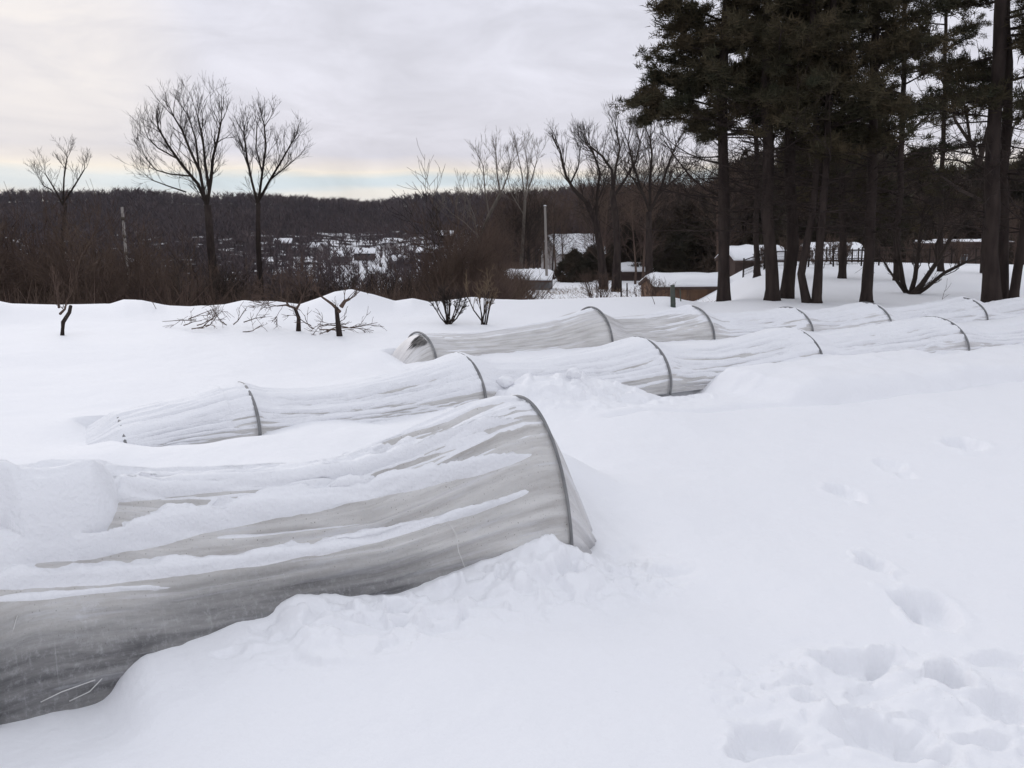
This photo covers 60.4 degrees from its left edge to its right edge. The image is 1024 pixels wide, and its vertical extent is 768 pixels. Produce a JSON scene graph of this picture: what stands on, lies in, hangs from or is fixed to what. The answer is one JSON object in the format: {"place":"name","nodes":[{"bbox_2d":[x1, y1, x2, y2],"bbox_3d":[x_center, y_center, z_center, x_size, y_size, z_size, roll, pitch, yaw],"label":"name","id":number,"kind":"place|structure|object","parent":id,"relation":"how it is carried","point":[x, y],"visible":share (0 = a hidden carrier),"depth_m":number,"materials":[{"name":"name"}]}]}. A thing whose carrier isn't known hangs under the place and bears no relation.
{"place":"outdoors","nodes":[
{"label":"outdoors","id":0,"kind":"place"},
{"bbox_2d":[0,197,1023,767],"bbox_3d":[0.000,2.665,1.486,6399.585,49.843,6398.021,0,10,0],"label":"ground","id":1,"kind":"structure","parent":0,"point":[814,561],"depth_m":4.05,"materials":[{"name":"snow"}]},
{"bbox_2d":[0,191,51,300],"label":"thicket tree","id":2,"kind":"object","parent":1,"relation":"on","point":[15,251],"visible":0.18,"depth_m":35.55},
{"bbox_2d":[0,217,61,303],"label":"thicket tree","id":3,"kind":"object","parent":1,"relation":"on","point":[20,283],"visible":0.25,"depth_m":28.55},
{"bbox_2d":[0,195,67,303],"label":"thicket tree","id":4,"kind":"object","parent":1,"relation":"on","point":[2,247],"visible":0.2,"depth_m":35.03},
{"bbox_2d":[7,217,91,304],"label":"thicket tree","id":5,"kind":"object","parent":1,"relation":"on","point":[49,261],"visible":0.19,"depth_m":29.10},
{"bbox_2d":[25,135,91,265],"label":"bare tree","id":6,"kind":"object","parent":1,"relation":"on","point":[62,193],"visible":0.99,"depth_m":54.08,"materials":[{"name":"brown plant"}]},
{"bbox_2d":[47,263,75,335],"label":"fruit tree","id":7,"kind":"object","parent":1,"relation":"on","point":[64,320],"visible":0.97,"depth_m":13.07,"materials":[{"name":"brown plant"}]},
{"bbox_2d":[14,211,113,303],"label":"thicket tree","id":8,"kind":"object","parent":1,"relation":"on","point":[70,249],"visible":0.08,"depth_m":30.37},
{"bbox_2d":[1,180,133,302],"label":"thicket tree","id":9,"kind":"object","parent":1,"relation":"on","point":[72,246],"visible":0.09,"depth_m":35.07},
{"bbox_2d":[10,182,132,304],"bbox_3d":[-12.744,-2.238,26.083,3.132,7.509,3.614,2,11,13],"label":"thicket tree","id":10,"kind":"object","parent":1,"relation":"on","point":[76,273],"visible":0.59,"depth_m":25.95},
{"bbox_2d":[14,167,137,298],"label":"thicket tree","id":11,"kind":"object","parent":1,"relation":"on","point":[77,226],"visible":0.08,"depth_m":46.18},
{"bbox_2d":[8,185,146,302],"bbox_3d":[-13.898,-2.175,28.811,4.048,8.410,3.508,-2,10,-10],"label":"thicket tree","id":12,"kind":"object","parent":1,"relation":"on","point":[61,252],"visible":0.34,"depth_m":28.15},
{"bbox_2d":[13,190,147,303],"bbox_3d":[-14.055,-2.128,28.800,4.004,8.318,3.469,3,11,17],"label":"thicket tree","id":13,"kind":"object","parent":1,"relation":"on","point":[18,280],"visible":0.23,"depth_m":28.21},
{"bbox_2d":[16,182,159,303],"bbox_3d":[-14.354,-2.334,29.926,3.763,9.022,4.343,-9,14,-41],"label":"thicket tree","id":14,"kind":"object","parent":1,"relation":"on","point":[79,250],"visible":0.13,"depth_m":29.53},
{"bbox_2d":[65,222,158,303],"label":"thicket tree","id":15,"kind":"object","parent":1,"relation":"on","point":[106,274],"visible":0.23,"depth_m":28.00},
{"bbox_2d":[87,188,195,302],"bbox_3d":[-15.960,-2.671,37.872,4.749,11.388,5.482,2,10,10],"label":"thicket tree","id":16,"kind":"object","parent":1,"relation":"on","point":[146,251],"visible":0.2,"depth_m":36.85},
{"bbox_2d":[97,199,193,303],"bbox_3d":[-12.323,-2.165,29.636,3.397,8.145,3.921,-4,11,-23],"label":"thicket tree","id":17,"kind":"object","parent":1,"relation":"on","point":[125,277],"visible":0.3,"depth_m":29.42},
{"bbox_2d":[100,194,200,297],"bbox_3d":[-17.128,-2.696,40.844,5.016,12.028,5.790,2,10,12],"label":"thicket tree","id":18,"kind":"object","parent":1,"relation":"on","point":[141,249],"visible":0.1,"depth_m":39.51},
{"bbox_2d":[119,212,207,304],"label":"thicket tree","id":19,"kind":"object","parent":1,"relation":"on","point":[160,256],"visible":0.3,"depth_m":28.54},
{"bbox_2d":[116,72,236,295],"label":"bare tree","id":20,"kind":"object","parent":1,"relation":"on","point":[210,242],"visible":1,"depth_m":46.77,"materials":[{"name":"brown plant"}]},
{"bbox_2d":[138,212,235,304],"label":"thicket tree","id":21,"kind":"object","parent":1,"relation":"on","point":[187,272],"visible":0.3,"depth_m":28.44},
{"bbox_2d":[148,251,227,304],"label":"thicket tree","id":22,"kind":"object","parent":1,"relation":"on","point":[217,277],"visible":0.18,"depth_m":27.00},
{"bbox_2d":[163,227,258,303],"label":"thicket tree","id":23,"kind":"object","parent":1,"relation":"on","point":[190,267],"visible":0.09,"depth_m":32.82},
{"bbox_2d":[183,264,247,305],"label":"thicket tree","id":24,"kind":"object","parent":1,"relation":"on","point":[219,289],"visible":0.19,"depth_m":28.31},
{"bbox_2d":[162,294,269,331],"bbox_3d":[-4.557,-1.137,13.926,1.895,0.591,1.159,5,11,27],"label":"brush pile","id":25,"kind":"object","parent":1,"relation":"on","point":[212,318],"visible":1,"depth_m":13.97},
{"bbox_2d":[227,88,315,300],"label":"bare tree","id":26,"kind":"object","parent":1,"relation":"on","point":[258,229],"visible":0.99,"depth_m":48.61,"materials":[{"name":"brown plant"}]},
{"bbox_2d":[241,254,327,330],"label":"fruit tree","id":27,"kind":"object","parent":1,"relation":"on","point":[298,326],"visible":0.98,"depth_m":13.73,"materials":[{"name":"brown plant"}]},
{"bbox_2d":[0,251,571,305],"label":"brush","id":28,"kind":"object","parent":1,"relation":"on","point":[514,287],"visible":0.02,"depth_m":24.82,"materials":[{"name":"plant"}]},
{"bbox_2d":[0,393,595,724],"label":"row tunnel","id":29,"kind":"structure","parent":1,"relation":"on","point":[111,574],"depth_m":3.75,"materials":[{"name":"fabric"}]},
{"bbox_2d":[282,304,386,334],"bbox_3d":[-2.691,-0.793,13.543,1.160,0.944,1.267,8,13,37],"label":"brush pile","id":30,"kind":"object","parent":1,"relation":"on","point":[328,330],"visible":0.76,"depth_m":13.48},
{"bbox_2d":[306,278,362,335],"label":"fruit tree","id":31,"kind":"object","parent":1,"relation":"on","point":[337,319],"visible":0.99,"depth_m":12.82,"materials":[{"name":"brown plant"}]},
{"bbox_2d":[0,181,707,301],"bbox_3d":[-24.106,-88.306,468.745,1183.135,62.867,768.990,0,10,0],"label":"woods","id":32,"kind":"object","parent":1,"relation":"on","point":[291,202],"visible":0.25,"depth_m":465.45,"materials":[{"name":"plant"}]},
{"bbox_2d":[363,263,403,298],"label":"thicket tree","id":33,"kind":"object","parent":1,"relation":"on","point":[379,284],"visible":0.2,"depth_m":35.31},
{"bbox_2d":[406,240,466,299],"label":"thicket tree","id":34,"kind":"object","parent":1,"relation":"on","point":[434,280],"visible":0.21,"depth_m":26.94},
{"bbox_2d":[384,185,495,278],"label":"thicket tree","id":35,"kind":"object","parent":1,"relation":"on","point":[438,228],"visible":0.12,"depth_m":68.12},
{"bbox_2d":[375,138,507,274],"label":"thicket tree","id":36,"kind":"object","parent":1,"relation":"on","point":[438,233],"visible":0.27,"depth_m":76.70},
{"bbox_2d":[408,217,476,287],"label":"thicket tree","id":37,"kind":"object","parent":1,"relation":"on","point":[438,252],"visible":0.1,"depth_m":35.65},
{"bbox_2d":[411,222,476,294],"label":"thicket tree","id":38,"kind":"object","parent":1,"relation":"on","point":[448,273],"visible":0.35,"depth_m":26.86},
{"bbox_2d":[426,281,468,324],"bbox_3d":[-1.081,-1.321,14.472,0.708,0.757,0.511,6,12,29],"label":"shrub","id":39,"kind":"object","parent":1,"relation":"on","point":[444,299],"visible":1,"depth_m":14.50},
{"bbox_2d":[431,227,497,293],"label":"thicket tree","id":40,"kind":"object","parent":1,"relation":"on","point":[463,272],"visible":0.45,"depth_m":26.08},
{"bbox_2d":[427,219,502,289],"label":"thicket tree","id":41,"kind":"object","parent":1,"relation":"on","point":[459,268],"visible":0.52,"depth_m":26.17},
{"bbox_2d":[417,162,520,276],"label":"thicket tree","id":42,"kind":"object","parent":1,"relation":"on","point":[468,221],"visible":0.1,"depth_m":71.73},
{"bbox_2d":[430,127,523,257],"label":"bare tree","id":43,"kind":"object","parent":1,"relation":"on","point":[491,210],"visible":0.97,"depth_m":64.33,"materials":[{"name":"brown plant"}]},
{"bbox_2d":[446,215,511,285],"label":"thicket tree","id":44,"kind":"object","parent":1,"relation":"on","point":[480,242],"visible":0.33,"depth_m":27.72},
{"bbox_2d":[463,266,499,324],"bbox_3d":[-0.476,-1.433,14.278,0.624,1.021,0.502,0,10,0],"label":"shrub","id":45,"kind":"object","parent":1,"relation":"on","point":[489,303],"visible":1,"depth_m":14.29,"materials":[{"name":"brown plant"}]},
{"bbox_2d":[459,192,517,278],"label":"thicket tree","id":46,"kind":"object","parent":1,"relation":"on","point":[493,247],"visible":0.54,"depth_m":28.11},
{"bbox_2d":[478,169,519,266],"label":"bare tree","id":47,"kind":"object","parent":1,"relation":"on","point":[492,202],"visible":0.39,"depth_m":98.44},
{"bbox_2d":[481,212,517,278],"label":"bare tree","id":48,"kind":"object","parent":1,"relation":"on","point":[497,251],"visible":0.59,"depth_m":31.84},
{"bbox_2d":[492,170,537,268],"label":"bare tree","id":49,"kind":"object","parent":1,"relation":"on","point":[514,222],"visible":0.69,"depth_m":64.63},
{"bbox_2d":[490,127,549,268],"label":"bare tree","id":50,"kind":"object","parent":1,"relation":"on","point":[525,191],"visible":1,"depth_m":62.44,"materials":[{"name":"brown plant"}]},
{"bbox_2d":[497,178,557,268],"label":"bare tree","id":51,"kind":"object","parent":1,"relation":"on","point":[528,219],"visible":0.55,"depth_m":65.60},
{"bbox_2d":[502,180,555,267],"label":"bare tree","id":52,"kind":"object","parent":1,"relation":"on","point":[515,210],"visible":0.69,"depth_m":64.59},
{"bbox_2d":[504,269,554,289],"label":"garden shed","id":53,"kind":"structure","parent":1,"relation":"on","point":[535,272],"depth_m":44.92,"materials":[{"name":"white"}]},
{"bbox_2d":[507,198,552,267],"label":"bare tree","id":54,"kind":"object","parent":1,"relation":"on","point":[529,231],"visible":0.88,"depth_m":61.88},
{"bbox_2d":[531,175,576,269],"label":"bare tree","id":55,"kind":"object","parent":1,"relation":"on","point":[552,216],"visible":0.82,"depth_m":69.73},
{"bbox_2d":[85,316,1023,446],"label":"row tunnel","id":56,"kind":"structure","parent":1,"relation":"on","point":[214,413],"depth_m":8.21,"materials":[{"name":"fabric"}]},
{"bbox_2d":[535,186,578,270],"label":"bare tree","id":57,"kind":"object","parent":1,"relation":"on","point":[554,226],"visible":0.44,"depth_m":84.90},
{"bbox_2d":[547,180,585,271],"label":"bare tree","id":58,"kind":"object","parent":1,"relation":"on","point":[564,231],"visible":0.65,"depth_m":70.86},
{"bbox_2d":[537,233,606,269],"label":"house","id":59,"kind":"structure","parent":1,"relation":"on","point":[577,237],"depth_m":89.64,"materials":[{"name":"white"}]},
{"bbox_2d":[552,246,595,282],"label":"evergreen tree","id":60,"kind":"object","parent":1,"relation":"on","point":[570,264],"visible":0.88,"depth_m":56.94,"materials":[{"name":"green plant"}]},
{"bbox_2d":[544,119,622,288],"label":"bare tree","id":61,"kind":"object","parent":1,"relation":"on","point":[599,246],"visible":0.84,"depth_m":44.67,"materials":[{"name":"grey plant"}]},
{"bbox_2d":[567,242,612,280],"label":"evergreen tree","id":62,"kind":"object","parent":1,"relation":"on","point":[592,265],"visible":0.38,"depth_m":60.91,"materials":[{"name":"green plant"}]},
{"bbox_2d":[574,268,615,297],"bbox_3d":[2.553,-2.805,26.874,1.338,1.523,0.940,-4,11,-20],"label":"shrub","id":63,"kind":"object","parent":1,"relation":"on","point":[601,289],"visible":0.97,"depth_m":26.81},
{"bbox_2d":[561,157,630,263],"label":"bare tree","id":64,"kind":"object","parent":1,"relation":"on","point":[592,229],"visible":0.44,"depth_m":54.85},
{"bbox_2d":[569,135,627,256],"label":"bare tree","id":65,"kind":"object","parent":1,"relation":"on","point":[594,201],"visible":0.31,"depth_m":58.46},
{"bbox_2d":[564,141,641,258],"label":"bare tree","id":66,"kind":"object","parent":1,"relation":"on","point":[604,215],"visible":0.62,"depth_m":50.11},
{"bbox_2d":[565,95,664,291],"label":"bare tree","id":67,"kind":"object","parent":1,"relation":"on","point":[616,269],"visible":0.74,"depth_m":42.25,"materials":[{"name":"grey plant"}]},
{"bbox_2d":[592,170,642,261],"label":"bare tree","id":68,"kind":"object","parent":1,"relation":"on","point":[621,223],"visible":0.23,"depth_m":61.88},
{"bbox_2d":[529,285,715,301],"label":"dead grass","id":69,"kind":"structure","parent":1,"relation":"on","point":[561,290],"depth_m":39.93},
{"bbox_2d":[604,220,642,272],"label":"evergreen tree","id":70,"kind":"object","parent":1,"relation":"on","point":[629,234],"visible":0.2,"depth_m":64.40,"materials":[{"name":"green plant"}]},
{"bbox_2d":[601,154,664,283],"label":"bare tree","id":71,"kind":"object","parent":1,"relation":"on","point":[634,263],"visible":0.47,"depth_m":53.15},
{"bbox_2d":[621,262,660,280],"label":"outbuilding","id":72,"kind":"structure","parent":1,"relation":"on","point":[628,271],"depth_m":60.29,"materials":[{"name":"brown"}]},
{"bbox_2d":[616,145,681,277],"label":"bare tree","id":73,"kind":"object","parent":1,"relation":"on","point":[644,235],"visible":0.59,"depth_m":45.40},
{"bbox_2d":[629,214,672,268],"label":"evergreen tree","id":74,"kind":"object","parent":1,"relation":"on","point":[639,253],"visible":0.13,"depth_m":60.97,"materials":[{"name":"green plant"}]},
{"bbox_2d":[633,275,675,296],"bbox_3d":[4.050,-2.475,24.941,1.239,1.398,0.579,4,11,21],"label":"shrub","id":75,"kind":"object","parent":1,"relation":"on","point":[653,287],"visible":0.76,"depth_m":24.94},
{"bbox_2d":[595,108,717,275],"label":"bare tree","id":76,"kind":"object","parent":1,"relation":"on","point":[648,259],"visible":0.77,"depth_m":41.10,"materials":[{"name":"brown plant"}]},
{"bbox_2d":[621,147,695,263],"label":"bare tree","id":77,"kind":"object","parent":1,"relation":"on","point":[661,221],"visible":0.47,"depth_m":55.46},
{"bbox_2d":[642,200,715,272],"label":"evergreen tree","id":78,"kind":"object","parent":1,"relation":"on","point":[671,263],"visible":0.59,"depth_m":56.11,"materials":[{"name":"green plant"}]},
{"bbox_2d":[638,272,732,300],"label":"wooden shed","id":79,"kind":"structure","parent":1,"relation":"on","point":[694,286],"depth_m":32.86,"materials":[{"name":"brown"}]},
{"bbox_2d":[659,158,717,257],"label":"bare tree","id":80,"kind":"object","parent":1,"relation":"on","point":[694,188],"visible":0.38,"depth_m":56.33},
{"bbox_2d":[392,296,1023,363],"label":"row tunnel","id":81,"kind":"structure","parent":1,"relation":"on","point":[591,326],"depth_m":12.34,"materials":[{"name":"fabric"}]},
{"bbox_2d":[685,141,751,271],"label":"bare tree","id":82,"kind":"object","parent":1,"relation":"on","point":[716,245],"visible":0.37,"depth_m":43.51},
{"bbox_2d":[683,153,753,258],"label":"bare tree","id":83,"kind":"object","parent":1,"relation":"on","point":[743,200],"visible":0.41,"depth_m":51.65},
{"bbox_2d":[600,0,855,301],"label":"pine tree","id":84,"kind":"object","parent":1,"relation":"on","point":[702,77],"visible":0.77,"depth_m":18.92,"materials":[{"name":"green plant"}]},
{"bbox_2d":[694,0,786,277],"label":"pine tree","id":85,"kind":"object","parent":1,"relation":"on","point":[757,272],"visible":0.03,"depth_m":29.42,"materials":[{"name":"green plant"}]},
{"bbox_2d":[689,143,797,272],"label":"evergreen tree","id":86,"kind":"object","parent":1,"relation":"on","point":[706,266],"visible":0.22,"depth_m":53.85,"materials":[{"name":"green plant"}]},
{"bbox_2d":[714,244,783,275],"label":"outbuilding","id":87,"kind":"structure","parent":1,"relation":"on","point":[737,254],"depth_m":38.69,"materials":[{"name":"white"}]},
{"bbox_2d":[664,0,896,300],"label":"pine tree","id":88,"kind":"object","parent":1,"relation":"on","point":[735,21],"visible":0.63,"depth_m":17.98,"materials":[{"name":"green plant"}]},
{"bbox_2d":[742,130,837,241],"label":"evergreen tree","id":89,"kind":"object","parent":1,"relation":"on","point":[797,174],"visible":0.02,"depth_m":57.59,"materials":[{"name":"green plant"}]},
{"bbox_2d":[705,0,914,298],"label":"pine tree","id":90,"kind":"object","parent":1,"relation":"on","point":[787,289],"visible":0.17,"depth_m":19.22,"materials":[{"name":"green plant"}]},
{"bbox_2d":[712,0,944,303],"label":"pine tree","id":91,"kind":"object","parent":1,"relation":"on","point":[854,109],"visible":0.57,"depth_m":17.30,"materials":[{"name":"green plant"}]},
{"bbox_2d":[798,242,863,261],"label":"outbuilding","id":92,"kind":"structure","parent":1,"relation":"on","point":[856,245],"depth_m":45.47,"materials":[{"name":"white"}]},
{"bbox_2d":[720,0,944,302],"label":"pine tree","id":93,"kind":"object","parent":1,"relation":"on","point":[817,34],"visible":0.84,"depth_m":17.28,"materials":[{"name":"green plant"}]},
{"bbox_2d":[761,148,908,261],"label":"evergreen tree","id":94,"kind":"object","parent":1,"relation":"on","point":[858,240],"visible":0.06,"depth_m":55.06,"materials":[{"name":"green plant"}]},
{"bbox_2d":[774,0,936,278],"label":"pine tree","id":95,"kind":"object","parent":1,"relation":"on","point":[842,272],"visible":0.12,"depth_m":26.27,"materials":[{"name":"green plant"}]},
{"bbox_2d":[742,246,1014,277],"bbox_3d":[16.335,-4.956,36.106,16.949,1.453,0.288,-5,11,-24],"label":"garden fence","id":96,"kind":"object","parent":1,"relation":"on","point":[835,258],"visible":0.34,"depth_m":34.74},
{"bbox_2d":[833,150,932,262],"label":"evergreen tree","id":97,"kind":"object","parent":1,"relation":"on","point":[909,200],"visible":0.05,"depth_m":56.72,"materials":[{"name":"green plant"}]},
{"bbox_2d":[767,0,1001,302],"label":"pine tree","id":98,"kind":"object","parent":1,"relation":"on","point":[898,57],"visible":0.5,"depth_m":17.52,"materials":[{"name":"green plant"}]},
{"bbox_2d":[811,0,988,280],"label":"pine tree","id":99,"kind":"object","parent":1,"relation":"on","point":[904,73],"visible":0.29,"depth_m":25.20,"materials":[{"name":"green plant"}]},
{"bbox_2d":[886,141,936,239],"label":"evergreen tree","id":100,"kind":"object","parent":1,"relation":"on","point":[892,176],"visible":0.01,"depth_m":87.35,"materials":[{"name":"green plant"}]},
{"bbox_2d":[905,143,964,240],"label":"evergreen tree","id":101,"kind":"object","parent":1,"relation":"on","point":[929,195],"visible":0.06,"depth_m":88.00,"materials":[{"name":"green plant"}]},
{"bbox_2d":[875,173,1015,294],"bbox_3d":[10.212,-3.355,20.838,3.210,3.236,2.346,5,11,26],"label":"bare tree","id":102,"kind":"object","parent":1,"relation":"on","point":[922,286],"visible":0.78,"depth_m":20.71,"materials":[{"name":"brown plant"}]},
{"bbox_2d":[877,0,1023,302],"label":"pine tree","id":103,"kind":"object","parent":1,"relation":"on","point":[991,289],"visible":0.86,"depth_m":17.82,"materials":[{"name":"green plant"}]},
{"bbox_2d":[882,0,1023,271],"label":"pine tree","id":104,"kind":"object","parent":1,"relation":"on","point":[970,26],"visible":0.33,"depth_m":29.64,"materials":[{"name":"green plant"}]},
{"bbox_2d":[926,163,982,238],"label":"evergreen tree","id":105,"kind":"object","parent":1,"relation":"on","point":[964,187],"visible":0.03,"depth_m":91.77,"materials":[{"name":"green plant"}]},
{"bbox_2d":[898,0,1023,298],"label":"pine tree","id":106,"kind":"object","parent":1,"relation":"on","point":[1003,248],"visible":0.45,"depth_m":18.32,"materials":[{"name":"green plant"}]},
{"bbox_2d":[905,45,1023,272],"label":"bare tree","id":107,"kind":"object","parent":1,"relation":"on","point":[981,151],"visible":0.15,"depth_m":28.38,"materials":[{"name":"brown plant"}]},
{"bbox_2d":[933,239,1014,263],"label":"house","id":108,"kind":"structure","parent":1,"relation":"on","point":[972,243],"depth_m":74.97,"materials":[{"name":"white"}]},
{"bbox_2d":[941,0,1023,298],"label":"pine tree","id":109,"kind":"object","parent":1,"relation":"on","point":[1015,285],"visible":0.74,"depth_m":18.15,"materials":[{"name":"green plant"}]},
{"bbox_2d":[964,149,1023,246],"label":"evergreen tree","id":110,"kind":"object","parent":1,"relation":"on","point":[1013,183],"visible":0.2,"depth_m":86.91,"materials":[{"name":"green plant"}]},
{"bbox_2d":[1009,171,1023,264],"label":"evergreen tree","id":111,"kind":"object","parent":1,"relation":"on","point":[1010,221],"visible":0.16,"depth_m":84.20,"materials":[{"name":"green plant"}]},
{"bbox_2d":[0,0,1023,204],"label":"sky","id":112,"kind":"structure","parent":0,"point":[369,79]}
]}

